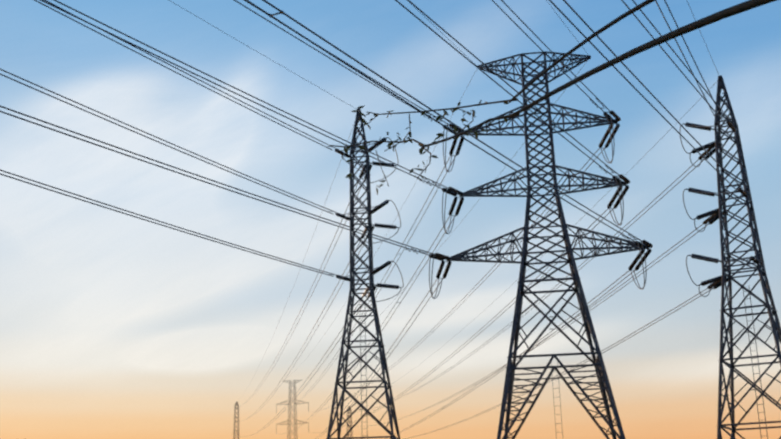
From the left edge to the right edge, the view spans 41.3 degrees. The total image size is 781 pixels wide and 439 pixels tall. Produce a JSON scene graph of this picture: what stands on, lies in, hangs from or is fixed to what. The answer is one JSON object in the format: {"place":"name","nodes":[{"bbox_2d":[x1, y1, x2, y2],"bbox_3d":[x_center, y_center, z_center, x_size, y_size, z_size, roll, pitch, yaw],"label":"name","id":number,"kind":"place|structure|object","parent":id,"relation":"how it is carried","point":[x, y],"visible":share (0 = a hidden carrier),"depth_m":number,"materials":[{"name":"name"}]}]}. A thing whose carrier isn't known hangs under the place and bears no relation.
{"place":"outdoors","nodes":[
{"label":"outdoors","id":0,"kind":"place"},
{"bbox_2d":[233,403,238,438],"bbox_3d":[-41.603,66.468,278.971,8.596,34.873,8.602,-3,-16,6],"label":"distant tower","id":1,"kind":"structure","parent":0,"point":[236,421],"depth_m":282.15,"materials":[{"name":"metal"}]},
{"bbox_2d":[276,380,308,438],"bbox_3d":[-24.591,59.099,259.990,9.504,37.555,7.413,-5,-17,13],"label":"distant tower","id":2,"kind":"structure","parent":0,"point":[292,409],"depth_m":263.07,"materials":[{"name":"metal"}]},
{"bbox_2d":[346,406,351,436],"bbox_3d":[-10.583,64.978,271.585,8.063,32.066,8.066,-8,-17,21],"label":"distant tower","id":3,"kind":"structure","parent":0,"point":[350,425],"depth_m":274.92,"materials":[{"name":"metal"}]},
{"bbox_2d":[0,0,780,438],"label":"sky","id":4,"kind":"structure","parent":0,"point":[114,325],"materials":[{"name":"blue"}]},
{"label":"ground","id":5,"kind":"structure","parent":0,"visible":0},
{"bbox_2d":[327,108,399,438],"bbox_3d":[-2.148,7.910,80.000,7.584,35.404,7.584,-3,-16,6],"label":"tower mast","id":6,"kind":"object","parent":5,"relation":"on","point":[384,368],"visible":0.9,"depth_m":80.22,"materials":[{"name":"metal"}]},
{"bbox_2d":[447,51,649,438],"bbox_3d":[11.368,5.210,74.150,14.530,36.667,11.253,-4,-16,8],"label":"tower angle lattice","id":7,"kind":"object","parent":5,"relation":"on","point":[598,364],"visible":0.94,"depth_m":75.50,"materials":[{"name":"metal"}]},
{"bbox_2d":[0,0,750,438],"bbox_3d":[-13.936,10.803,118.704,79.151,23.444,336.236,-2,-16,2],"label":"conductors","id":8,"kind":"object","parent":7,"relation":"on","point":[620,232],"visible":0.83,"depth_m":62.79,"materials":[{"name":"metal"}]},
{"bbox_2d":[335,110,758,296],"bbox_3d":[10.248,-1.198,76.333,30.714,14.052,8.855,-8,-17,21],"label":"insulator strings","id":9,"kind":"object","parent":7,"relation":"attached to","point":[716,282],"visible":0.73,"depth_m":75.87,"materials":[{"name":"ceramic"}]},
{"bbox_2d":[329,0,776,194],"bbox_3d":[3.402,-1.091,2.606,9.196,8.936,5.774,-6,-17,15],"label":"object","id":10,"kind":"object","parent":7,"relation":"attached to","point":[723,14],"visible":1,"depth_m":5.87,"materials":[{"name":"black metal"}]},
{"bbox_2d":[714,75,780,438],"bbox_3d":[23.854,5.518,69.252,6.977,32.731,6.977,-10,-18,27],"label":"transmission tower","id":11,"kind":"structure","parent":5,"relation":"on","point":[775,327],"depth_m":69.80,"materials":[{"name":"metal"}]}
]}

